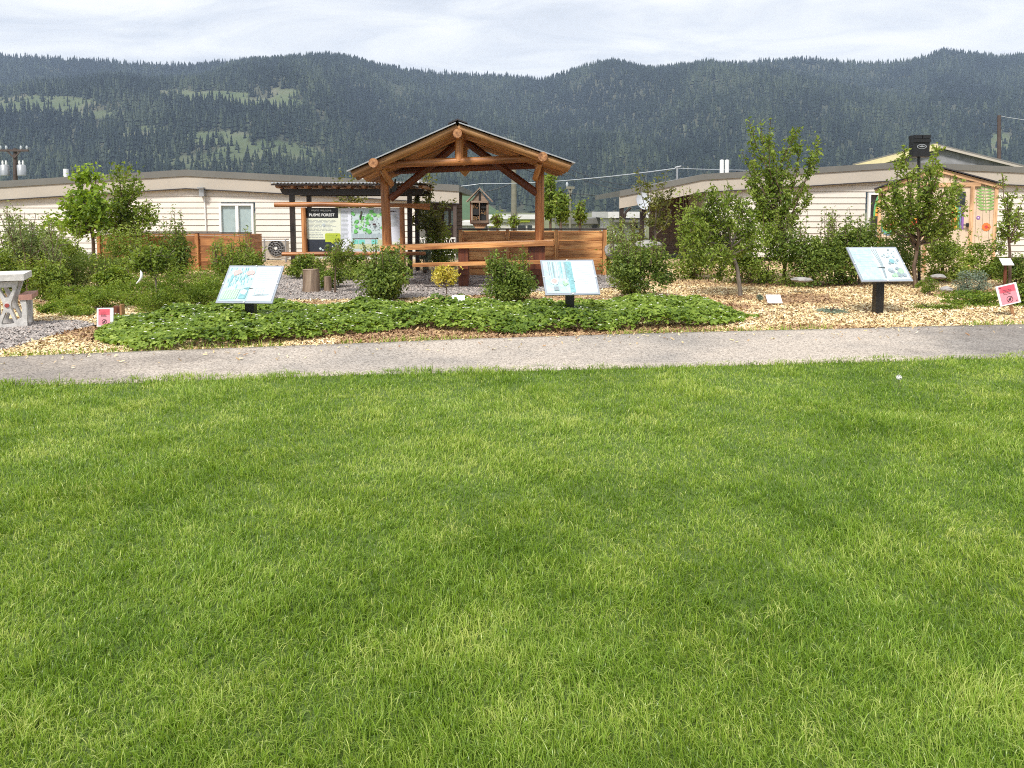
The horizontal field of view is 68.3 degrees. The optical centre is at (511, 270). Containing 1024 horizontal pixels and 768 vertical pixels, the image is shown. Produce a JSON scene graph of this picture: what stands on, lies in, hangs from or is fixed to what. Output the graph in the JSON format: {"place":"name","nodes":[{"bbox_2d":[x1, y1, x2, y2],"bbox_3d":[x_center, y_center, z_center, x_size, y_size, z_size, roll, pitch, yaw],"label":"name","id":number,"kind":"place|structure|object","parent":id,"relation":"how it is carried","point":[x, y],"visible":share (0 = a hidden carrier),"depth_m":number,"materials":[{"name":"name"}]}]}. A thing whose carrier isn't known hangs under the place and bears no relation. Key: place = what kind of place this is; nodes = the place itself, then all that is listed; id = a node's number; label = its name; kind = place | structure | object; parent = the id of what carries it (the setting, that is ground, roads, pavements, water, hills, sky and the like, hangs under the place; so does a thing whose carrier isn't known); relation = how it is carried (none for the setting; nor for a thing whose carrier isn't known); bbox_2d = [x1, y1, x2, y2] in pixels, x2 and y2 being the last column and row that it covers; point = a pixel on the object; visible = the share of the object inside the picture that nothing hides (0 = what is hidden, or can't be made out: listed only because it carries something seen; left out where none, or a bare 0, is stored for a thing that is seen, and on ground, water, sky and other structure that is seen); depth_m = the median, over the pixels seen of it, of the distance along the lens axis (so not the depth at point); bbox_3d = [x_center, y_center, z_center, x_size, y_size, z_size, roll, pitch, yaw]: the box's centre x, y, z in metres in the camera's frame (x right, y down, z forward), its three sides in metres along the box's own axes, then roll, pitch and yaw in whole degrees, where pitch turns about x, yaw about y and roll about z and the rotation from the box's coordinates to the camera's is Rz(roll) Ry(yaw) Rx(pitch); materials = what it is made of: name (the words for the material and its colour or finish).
{"place":"outdoors","nodes":[
{"label":"outdoors","id":0,"kind":"place"},
{"bbox_2d":[38,232,67,263],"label":"tall weed","id":1,"kind":"object","parent":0,"point":[54,258],"visible":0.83,"depth_m":13.75,"materials":[{"name":"green plant"}]},
{"bbox_2d":[275,271,641,299],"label":"gravel floor","id":2,"kind":"structure","parent":0,"point":[347,295],"depth_m":15.47,"materials":[{"name":"grey gravel"}]},
{"bbox_2d":[302,269,319,291],"bbox_3d":[-3.987,0.205,14.965,0.352,0.489,0.347,0,5,0],"label":"tree stump","id":3,"kind":"object","parent":2,"relation":"on","point":[311,279],"visible":0.88,"depth_m":14.83,"materials":[{"name":"brown wood"}]},
{"bbox_2d":[309,252,348,287],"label":"green shrub","id":4,"kind":"object","parent":2,"relation":"on","point":[340,276],"visible":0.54,"depth_m":15.57,"materials":[{"name":"green plant"}]},
{"bbox_2d":[313,235,361,292],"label":"willow shrub","id":5,"kind":"object","parent":2,"relation":"on","point":[337,256],"visible":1,"depth_m":14.47,"materials":[{"name":"green plant"}]},
{"bbox_2d":[274,202,429,275],"bbox_3d":[-3.811,-0.736,18.118,3.718,1.827,0.229,0,5,0],"label":"welcome board","id":6,"kind":"object","parent":2,"relation":"on","point":[321,228],"visible":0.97,"depth_m":18.15,"materials":[{"name":"plastic"}]},
{"bbox_2d":[270,182,435,275],"bbox_3d":[-3.907,-1.087,19.324,3.740,2.336,2.500,0,5,0],"label":"board shelter","id":7,"kind":"object","parent":2,"relation":"on","point":[308,190],"visible":0.78,"depth_m":18.46,"materials":[{"name":"brown paint"}]},
{"bbox_2d":[333,253,373,279],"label":"green shrub","id":8,"kind":"object","parent":2,"relation":"on","point":[359,258],"visible":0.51,"depth_m":17.58,"materials":[{"name":"green plant"}]},
{"bbox_2d":[347,118,574,244],"bbox_3d":[-0.998,-1.374,16.358,4.475,3.418,3.230,0,5,0],"label":"timber shelter","id":9,"kind":"object","parent":2,"relation":"on","point":[419,158],"visible":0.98,"depth_m":15.42,"materials":[{"name":"wood"}]},
{"bbox_2d":[380,240,553,286],"bbox_3d":[-0.942,-0.134,15.889,3.646,0.994,1.120,0,5,0],"label":"timber table","id":10,"kind":"object","parent":2,"relation":"on","point":[536,250],"visible":0.72,"depth_m":15.67,"materials":[{"name":"brown wood"}]},
{"bbox_2d":[458,228,606,274],"bbox_3d":[0.506,-0.489,19.077,3.644,1.182,1.072,0,5,0],"label":"cedar bin","id":11,"kind":"object","parent":2,"relation":"on","point":[578,245],"visible":0.59,"depth_m":18.61,"materials":[{"name":"brown paint"}]},
{"bbox_2d":[595,217,632,271],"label":"green shrub","id":12,"kind":"object","parent":2,"relation":"on","point":[613,228],"visible":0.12,"depth_m":19.46,"materials":[{"name":"green plant"}]},
{"bbox_2d":[462,196,503,218],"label":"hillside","id":13,"kind":"structure","parent":0,"point":[466,210],"depth_m":176.83,"materials":[{"name":"green plant"}]},
{"bbox_2d":[0,351,1023,767],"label":"lawn","id":14,"kind":"structure","parent":0,"point":[484,504],"depth_m":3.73,"materials":[{"name":"plant"}]},
{"bbox_2d":[0,324,1023,385],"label":"path","id":15,"kind":"structure","parent":0,"point":[701,348],"depth_m":8.46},
{"bbox_2d":[0,324,1020,369],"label":"stray chips","id":16,"kind":"object","parent":15,"relation":"on","point":[521,343],"visible":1,"depth_m":9.23,"materials":[{"name":"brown wood"}]},
{"bbox_2d":[0,54,1023,212],"bbox_3d":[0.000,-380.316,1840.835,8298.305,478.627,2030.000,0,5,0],"label":"mountain","id":17,"kind":"structure","parent":0,"point":[282,92],"depth_m":1335.51,"materials":[{"name":"green plant"}]},
{"bbox_2d":[0,47,1023,212],"bbox_3d":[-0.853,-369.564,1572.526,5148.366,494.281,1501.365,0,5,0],"label":"forest","id":18,"kind":"object","parent":17,"relation":"on","point":[566,138],"visible":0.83,"depth_m":1399.98,"materials":[{"name":"green plant"}]},
{"bbox_2d":[0,259,1023,356],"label":"mulch bed","id":19,"kind":"object","parent":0,"point":[273,262],"visible":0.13,"depth_m":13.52,"materials":[{"name":"beige wood"}]},
{"bbox_2d":[0,209,54,290],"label":"young tree","id":20,"kind":"object","parent":19,"relation":"on","point":[19,240],"visible":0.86,"depth_m":14.10,"materials":[{"name":"green plant"}]},
{"bbox_2d":[0,200,69,293],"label":"green shrub","id":21,"kind":"object","parent":19,"relation":"on","point":[7,263],"visible":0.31,"depth_m":14.64,"materials":[{"name":"green plant"}]},
{"bbox_2d":[15,251,73,300],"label":"green shrub","id":22,"kind":"object","parent":19,"relation":"on","point":[47,275],"visible":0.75,"depth_m":13.35,"materials":[{"name":"green plant"}]},
{"bbox_2d":[33,300,64,313],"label":"herb mound","id":23,"kind":"object","parent":19,"relation":"on","point":[47,308],"visible":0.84,"depth_m":11.62,"materials":[{"name":"green plant"}]},
{"bbox_2d":[2,320,96,349],"bbox_3d":[-7.726,0.828,9.730,3.800,0.047,2.700,0,5,0],"label":"gravel pad","id":24,"kind":"object","parent":19,"relation":"on","point":[38,334],"visible":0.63,"depth_m":9.53,"materials":[{"name":"beige gravel"}]},
{"bbox_2d":[0,270,37,327],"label":"concrete table","id":25,"kind":"object","parent":24,"relation":"on","point":[13,279],"visible":0.95,"depth_m":10.25,"materials":[{"name":"white concrete"}]},
{"bbox_2d":[0,270,616,349],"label":"gravel stones","id":26,"kind":"object","parent":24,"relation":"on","point":[13,335],"visible":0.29,"depth_m":14.33,"materials":[{"name":"grey gravel"}]},
{"bbox_2d":[44,280,67,300],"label":"herb mound","id":27,"kind":"object","parent":19,"relation":"on","point":[57,291],"visible":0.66,"depth_m":13.00,"materials":[{"name":"green plant"}]},
{"bbox_2d":[32,217,92,280],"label":"green shrub","id":28,"kind":"object","parent":19,"relation":"on","point":[75,249],"visible":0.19,"depth_m":16.77,"materials":[{"name":"green plant"}]},
{"bbox_2d":[46,295,80,307],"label":"herb mound","id":29,"kind":"object","parent":19,"relation":"on","point":[65,301],"visible":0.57,"depth_m":12.28,"materials":[{"name":"green plant"}]},
{"bbox_2d":[52,304,96,315],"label":"herb mound","id":30,"kind":"object","parent":19,"relation":"on","point":[71,310],"visible":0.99,"depth_m":11.40,"materials":[{"name":"green plant"}]},
{"bbox_2d":[60,284,97,303],"bbox_3d":[-7.309,0.412,12.883,0.696,0.413,0.481,-3,5,-30],"label":"herb mound","id":31,"kind":"object","parent":19,"relation":"on","point":[72,291],"visible":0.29,"depth_m":12.81,"materials":[{"name":"green plant"}]},
{"bbox_2d":[54,249,106,288],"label":"rosemary bush","id":32,"kind":"object","parent":19,"relation":"on","point":[78,276],"visible":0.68,"depth_m":15.14,"materials":[{"name":"green plant"}]},
{"bbox_2d":[42,161,120,274],"bbox_3d":[-10.842,-1.308,19.075,1.418,2.890,2.487,-4,6,-44],"label":"young tree","id":33,"kind":"object","parent":19,"relation":"on","point":[88,209],"visible":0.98,"depth_m":18.80,"materials":[{"name":"green plant"}]},
{"bbox_2d":[73,286,137,309],"bbox_3d":[-6.544,0.455,12.099,1.020,0.451,0.689,0,5,0],"label":"herb mound","id":34,"kind":"object","parent":19,"relation":"on","point":[96,297],"visible":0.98,"depth_m":12.04,"materials":[{"name":"green plant"}]},
{"bbox_2d":[97,308,113,326],"bbox_3d":[-5.378,0.680,10.011,0.222,0.386,0.085,0,5,0],"label":"warning sign","id":35,"kind":"object","parent":19,"relation":"on","point":[105,315],"visible":0.89,"depth_m":9.98,"materials":[{"name":"pink paper"}]},
{"bbox_2d":[89,249,125,283],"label":"shrub","id":36,"kind":"object","parent":19,"relation":"on","point":[112,260],"visible":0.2,"depth_m":15.99,"materials":[{"name":"green plant"}]},
{"bbox_2d":[89,253,133,293],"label":"green shrub","id":37,"kind":"object","parent":19,"relation":"on","point":[111,272],"visible":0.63,"depth_m":14.10,"materials":[{"name":"green plant"}]},
{"bbox_2d":[95,220,145,277],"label":"green shrub","id":38,"kind":"object","parent":19,"relation":"on","point":[112,247],"visible":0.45,"depth_m":17.14,"materials":[{"name":"green plant"}]},
{"bbox_2d":[103,161,159,258],"bbox_3d":[-10.056,-1.394,19.630,2.060,2.961,1.417,3,6,38],"label":"young tree","id":39,"kind":"object","parent":19,"relation":"on","point":[126,216],"visible":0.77,"depth_m":19.50,"materials":[{"name":"green plant"}]},
{"bbox_2d":[99,271,171,306],"bbox_3d":[-6.328,0.302,12.683,1.241,0.669,0.894,0,5,0],"label":"herb mound","id":40,"kind":"object","parent":19,"relation":"on","point":[141,285],"visible":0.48,"depth_m":12.60,"materials":[{"name":"green plant"}]},
{"bbox_2d":[124,241,176,291],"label":"sapling","id":41,"kind":"object","parent":19,"relation":"on","point":[157,264],"visible":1,"depth_m":11.81,"materials":[{"name":"green plant"}]},
{"bbox_2d":[120,284,196,311],"bbox_3d":[-5.582,0.441,12.000,1.141,0.496,0.758,-1,5,-16],"label":"herb mound","id":42,"kind":"object","parent":19,"relation":"on","point":[159,300],"visible":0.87,"depth_m":11.86,"materials":[{"name":"green plant"}]},
{"bbox_2d":[144,203,198,276],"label":"green shrub","id":43,"kind":"object","parent":19,"relation":"on","point":[183,254],"visible":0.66,"depth_m":17.95,"materials":[{"name":"green plant"}]},
{"bbox_2d":[96,232,261,270],"bbox_3d":[-9.113,-0.557,20.877,4.140,1.034,1.072,0,5,0],"label":"cedar bin","id":44,"kind":"object","parent":19,"relation":"on","point":[202,241],"visible":0.35,"depth_m":20.41,"materials":[{"name":"brown paint"}]},
{"bbox_2d":[149,259,221,303],"bbox_3d":[-5.616,0.189,13.121,1.370,0.819,0.928,0,5,0],"label":"herb mound","id":45,"kind":"object","parent":19,"relation":"on","point":[180,282],"visible":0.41,"depth_m":13.08,"materials":[{"name":"green plant"}]},
{"bbox_2d":[179,273,224,304],"bbox_3d":[-5.077,0.337,12.649,0.944,0.596,0.706,0,5,0],"label":"herb mound","id":46,"kind":"object","parent":19,"relation":"on","point":[203,293],"visible":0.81,"depth_m":12.56,"materials":[{"name":"green plant"}]},
{"bbox_2d":[205,225,261,297],"bbox_3d":[-5.074,-0.134,13.621,0.974,1.382,1.261,0,5,0],"label":"green shrub","id":47,"kind":"object","parent":19,"relation":"on","point":[223,261],"visible":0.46,"depth_m":13.54,"materials":[{"name":"green plant"}]},
{"bbox_2d":[215,265,284,314],"bbox_3d":[-3.585,0.388,10.367,0.790,0.900,0.469,0,5,5],"label":"information sign","id":48,"kind":"object","parent":19,"relation":"on","point":[250,287],"visible":0.99,"depth_m":10.32,"materials":[{"name":"plastic"}]},
{"bbox_2d":[242,246,271,265],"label":"green shrub","id":49,"kind":"object","parent":19,"relation":"on","point":[258,259],"visible":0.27,"depth_m":17.47,"materials":[{"name":"green plant"}]},
{"bbox_2d":[262,239,288,259],"bbox_3d":[-7.808,-0.697,24.787,0.860,0.700,0.410,0,5,0],"label":"air conditioner","id":50,"kind":"object","parent":19,"relation":"on","point":[274,251],"visible":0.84,"depth_m":24.63,"materials":[{"name":"white metal"}]},
{"bbox_2d":[283,253,326,277],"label":"green shrub","id":51,"kind":"object","parent":19,"relation":"on","point":[300,263],"visible":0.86,"depth_m":17.77,"materials":[{"name":"green plant"}]},
{"bbox_2d":[332,168,373,259],"bbox_3d":[-4.681,-1.593,22.477,1.400,2.913,0.984,0,5,0],"label":"maple sapling","id":52,"kind":"object","parent":19,"relation":"on","point":[358,199],"visible":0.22,"depth_m":22.45,"materials":[{"name":"green plant"}]},
{"bbox_2d":[348,238,413,299],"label":"green shrub","id":53,"kind":"object","parent":19,"relation":"on","point":[386,278],"visible":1,"depth_m":13.15,"materials":[{"name":"green plant"}]},
{"bbox_2d":[93,293,759,349],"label":"strawberry plants","id":54,"kind":"object","parent":19,"relation":"on","point":[195,322],"visible":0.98,"depth_m":10.32,"materials":[{"name":"green plant"}]},
{"bbox_2d":[412,173,456,270],"bbox_3d":[-2.127,-1.300,20.127,1.409,2.697,1.190,0,5,0],"label":"maple sapling","id":55,"kind":"object","parent":19,"relation":"on","point":[431,220],"visible":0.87,"depth_m":19.91,"materials":[{"name":"green plant"}]},
{"bbox_2d":[414,217,457,268],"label":"green shrub","id":56,"kind":"object","parent":19,"relation":"on","point":[437,255],"visible":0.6,"depth_m":20.23,"materials":[{"name":"green plant"}]},
{"bbox_2d":[431,265,462,294],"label":"yellow shrub","id":57,"kind":"object","parent":19,"relation":"on","point":[443,276],"visible":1,"depth_m":13.19,"materials":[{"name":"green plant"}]},
{"bbox_2d":[466,187,492,251],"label":"insect house","id":58,"kind":"structure","parent":19,"relation":"on","point":[479,210],"depth_m":19.86,"materials":[{"name":"brown wood"}]},
{"bbox_2d":[479,245,538,301],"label":"green shrub","id":59,"kind":"object","parent":19,"relation":"on","point":[511,282],"visible":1,"depth_m":12.81,"materials":[{"name":"green plant"}]},
{"bbox_2d":[4,318,1022,356],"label":"edge grass","id":60,"kind":"structure","parent":19,"relation":"on","point":[470,337],"depth_m":9.31,"materials":[{"name":"green plant"}]},
{"bbox_2d":[544,172,558,230],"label":"poplar tree","id":61,"kind":"object","parent":19,"relation":"on","point":[549,186],"visible":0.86,"depth_m":24.30,"materials":[{"name":"green plant"}]},
{"bbox_2d":[548,187,572,230],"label":"poplar tree","id":62,"kind":"object","parent":19,"relation":"on","point":[561,210],"visible":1,"depth_m":23.63,"materials":[{"name":"green plant"}]},
{"bbox_2d":[540,259,599,320],"bbox_3d":[0.830,0.324,10.864,0.790,0.949,0.461,-1,5,-8],"label":"reading lectern","id":63,"kind":"object","parent":19,"relation":"on","point":[568,279],"visible":0.96,"depth_m":10.82,"materials":[{"name":"plastic"}]},
{"bbox_2d":[571,198,588,230],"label":"poplar tree","id":64,"kind":"object","parent":19,"relation":"on","point":[579,216],"visible":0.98,"depth_m":23.85,"materials":[{"name":"green plant"}]},
{"bbox_2d":[606,215,638,287],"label":"green shrub","id":65,"kind":"object","parent":19,"relation":"on","point":[612,243],"visible":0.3,"depth_m":15.13,"materials":[{"name":"green plant"}]},
{"bbox_2d":[597,228,677,295],"bbox_3d":[2.328,-0.122,13.798,1.312,1.329,1.212,-4,6,-44],"label":"green shrub","id":66,"kind":"object","parent":19,"relation":"on","point":[625,267],"visible":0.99,"depth_m":13.61,"materials":[{"name":"green plant"}]},
{"bbox_2d":[631,167,675,253],"bbox_3d":[3.933,-1.456,20.980,1.178,2.875,0.889,0,5,0],"label":"maple sapling","id":67,"kind":"object","parent":19,"relation":"on","point":[653,221],"visible":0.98,"depth_m":20.91,"materials":[{"name":"green plant"}]},
{"bbox_2d":[667,186,723,279],"bbox_3d":[4.410,-0.874,17.603,1.351,2.230,1.418,2,5,26],"label":"green shrub","id":68,"kind":"object","parent":19,"relation":"on","point":[688,272],"visible":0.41,"depth_m":17.46,"materials":[{"name":"green plant"}]},
{"bbox_2d":[670,179,767,296],"bbox_3d":[3.852,-0.606,14.244,1.797,2.241,1.224,0,5,0],"label":"fruit tree","id":69,"kind":"object","parent":19,"relation":"on","point":[727,251],"visible":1,"depth_m":14.11,"materials":[{"name":"green plant"}]},
{"bbox_2d":[710,203,794,284],"bbox_3d":[5.275,-0.609,16.417,1.886,1.894,1.548,3,5,30],"label":"green shrub","id":70,"kind":"object","parent":19,"relation":"on","point":[752,269],"visible":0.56,"depth_m":16.16,"materials":[{"name":"green plant"}]},
{"bbox_2d":[739,116,824,281],"bbox_3d":[5.998,-1.552,16.958,2.048,3.707,1.558,0,5,0],"label":"fruit tree","id":71,"kind":"object","parent":19,"relation":"on","point":[776,194],"visible":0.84,"depth_m":16.73,"materials":[{"name":"green plant"}]},
{"bbox_2d":[765,206,848,287],"bbox_3d":[6.290,-0.493,15.976,1.580,1.734,1.628,4,6,44],"label":"green shrub","id":72,"kind":"object","parent":19,"relation":"on","point":[812,261],"visible":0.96,"depth_m":15.70,"materials":[{"name":"green plant"}]},
{"bbox_2d":[595,159,1023,257],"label":"mobile home","id":73,"kind":"object","parent":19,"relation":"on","point":[844,188],"visible":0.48,"depth_m":24.01,"materials":[{"name":"beige"}]},
{"bbox_2d":[464,168,675,185],"bbox_3d":[0.884,-4.019,34.063,3.869,0.298,18.708,-4,6,-41],"label":"overhead wire","id":74,"kind":"object","parent":73,"relation":"attached to","point":[579,179],"visible":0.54,"depth_m":30.52,"materials":[{"name":"metal"}]},
{"bbox_2d":[866,193,878,230],"bbox_3d":[11.617,-1.862,24.030,0.618,1.239,0.125,0,4,0],"label":"window","id":75,"kind":"structure","parent":73,"relation":"in","point":[871,197],"depth_m":24.02,"materials":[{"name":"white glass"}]},
{"bbox_2d":[810,205,888,285],"bbox_3d":[7.316,-0.544,16.451,1.617,1.755,1.622,0,5,0],"label":"green shrub","id":76,"kind":"object","parent":19,"relation":"on","point":[862,236],"visible":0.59,"depth_m":16.08,"materials":[{"name":"green plant"}]},
{"bbox_2d":[846,247,912,313],"bbox_3d":[5.753,0.176,11.855,0.840,1.088,0.500,0,5,-6],"label":"information sign","id":77,"kind":"object","parent":19,"relation":"on","point":[878,267],"visible":0.98,"depth_m":11.81,"materials":[{"name":"plastic"}]},
{"bbox_2d":[860,214,928,283],"bbox_3d":[8.432,-0.500,16.832,1.529,1.614,1.498,-2,5,-21],"label":"green shrub","id":78,"kind":"object","parent":19,"relation":"on","point":[907,257],"visible":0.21,"depth_m":16.66,"materials":[{"name":"green plant"}]},
{"bbox_2d":[908,135,930,280],"bbox_3d":[9.238,-1.363,17.246,0.388,3.415,0.260,0,5,0],"label":"bat box","id":79,"kind":"object","parent":19,"relation":"on","point":[919,145],"visible":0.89,"depth_m":17.03,"materials":[{"name":"black paint"}]},
{"bbox_2d":[871,142,975,288],"bbox_3d":[8.407,-1.106,15.489,2.208,3.043,1.425,0,5,0],"label":"fruit tree","id":80,"kind":"object","parent":19,"relation":"on","point":[925,214],"visible":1,"depth_m":15.33,"materials":[{"name":"green plant"}]},
{"bbox_2d":[914,276,939,295],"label":"herb mound","id":81,"kind":"object","parent":19,"relation":"on","point":[929,287],"visible":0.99,"depth_m":14.44,"materials":[{"name":"green plant"}]},
{"bbox_2d":[873,167,1004,272],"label":"garden shed","id":82,"kind":"structure","parent":19,"relation":"on","point":[982,192],"depth_m":19.20,"materials":[{"name":"brown wood"}]},
{"bbox_2d":[921,182,980,272],"bbox_3d":[11.208,-1.091,19.420,1.373,2.328,0.138,2,5,26],"label":"door","id":83,"kind":"structure","parent":82,"relation":"in","point":[966,222],"depth_m":19.28,"materials":[{"name":"brown wood"}]},
{"bbox_2d":[907,302,975,309],"bbox_3d":[7.024,0.589,12.289,1.112,0.156,0.282,0,5,0],"label":"herb mound","id":84,"kind":"object","parent":19,"relation":"on","point":[938,306],"visible":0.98,"depth_m":12.27,"materials":[{"name":"green plant"}]},
{"bbox_2d":[912,221,981,281],"bbox_3d":[9.818,-0.436,17.185,1.554,1.426,1.111,-3,5,-34],"label":"green shrub","id":85,"kind":"object","parent":19,"relation":"on","point":[941,252],"visible":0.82,"depth_m":17.06,"materials":[{"name":"green plant"}]},
{"bbox_2d":[933,289,999,306],"bbox_3d":[8.022,0.468,12.886,1.441,0.305,1.029,0,5,0],"label":"herb mound","id":86,"kind":"object","parent":19,"relation":"on","point":[984,298],"visible":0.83,"depth_m":12.77,"materials":[{"name":"green plant"}]},
{"bbox_2d":[951,269,993,292],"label":"silver shrub","id":87,"kind":"object","parent":19,"relation":"on","point":[968,283],"visible":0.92,"depth_m":14.82,"materials":[{"name":"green plant"}]},
{"bbox_2d":[953,228,1013,279],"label":"green shrub","id":88,"kind":"object","parent":19,"relation":"on","point":[989,268],"visible":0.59,"depth_m":17.54,"materials":[{"name":"green plant"}]},
{"bbox_2d":[995,282,1020,315],"bbox_3d":[7.534,0.464,11.497,0.380,0.585,0.088,0,5,0],"label":"warning sign","id":89,"kind":"object","parent":19,"relation":"on","point":[1008,294],"visible":0.96,"depth_m":11.46,"materials":[{"name":"pink paper"}]},
{"bbox_2d":[992,252,1023,285],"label":"green shrub","id":90,"kind":"object","parent":19,"relation":"on","point":[1017,274],"visible":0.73,"depth_m":15.72,"materials":[{"name":"green plant"}]},
{"bbox_2d":[993,173,1023,283],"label":"fruit tree","id":91,"kind":"object","parent":19,"relation":"on","point":[1013,221],"visible":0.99,"depth_m":15.13,"materials":[{"name":"green plant"}]},
{"bbox_2d":[0,0,1023,79],"label":"sky","id":92,"kind":"structure","parent":0,"point":[537,38],"materials":[{"name":"white"}]},
{"bbox_2d":[254,213,1023,258],"bbox_3d":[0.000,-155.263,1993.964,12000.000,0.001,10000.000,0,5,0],"label":"ground","id":93,"kind":"structure","parent":0,"point":[546,223],"depth_m":82.65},
{"bbox_2d":[0,146,28,179],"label":"utility pole","id":94,"kind":"object","parent":93,"relation":"on","point":[19,169],"visible":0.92,"depth_m":51.28,"materials":[{"name":"wood"}]},
{"bbox_2d":[0,169,471,258],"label":"mobile home","id":95,"kind":"object","parent":93,"relation":"on","point":[197,197],"visible":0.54,"depth_m":25.62,"materials":[{"name":"beige"}]},
{"bbox_2d":[219,203,254,233],"bbox_3d":[-9.343,-1.607,25.655,1.158,1.346,0.125,0,4,0],"label":"window","id":96,"kind":"structure","parent":95,"relation":"in","point":[233,217],"depth_m":25.66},
{"bbox_2d":[511,170,516,230],"bbox_3d":[0.102,-3.696,39.833,0.323,4.519,0.340,0,5,0],"label":"utility pole","id":97,"kind":"object","parent":93,"relation":"on","point":[514,198],"visible":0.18,"depth_m":39.71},
{"bbox_2d":[487,215,544,230],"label":"shop building","id":98,"kind":"structure","parent":93,"relation":"on","point":[527,221],"depth_m":61.84,"materials":[{"name":"white glass"}]},
{"bbox_2d":[552,217,599,230],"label":"long house","id":99,"kind":"structure","parent":93,"relation":"on","point":[592,222],"depth_m":47.92,"materials":[{"name":"grey glass"}]},
{"bbox_2d":[592,212,648,239],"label":"white house","id":100,"kind":"structure","parent":93,"relation":"on","point":[606,216],"depth_m":41.93,"materials":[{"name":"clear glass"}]},
{"bbox_2d":[853,143,1023,192],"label":"house","id":101,"kind":"structure","parent":93,"relation":"on","point":[949,155],"depth_m":43.38,"materials":[{"name":"grey"}]},
{"bbox_2d":[997,115,1000,158],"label":"utility pole","id":102,"kind":"object","parent":93,"relation":"on","point":[998,136],"visible":0.43,"depth_m":45.44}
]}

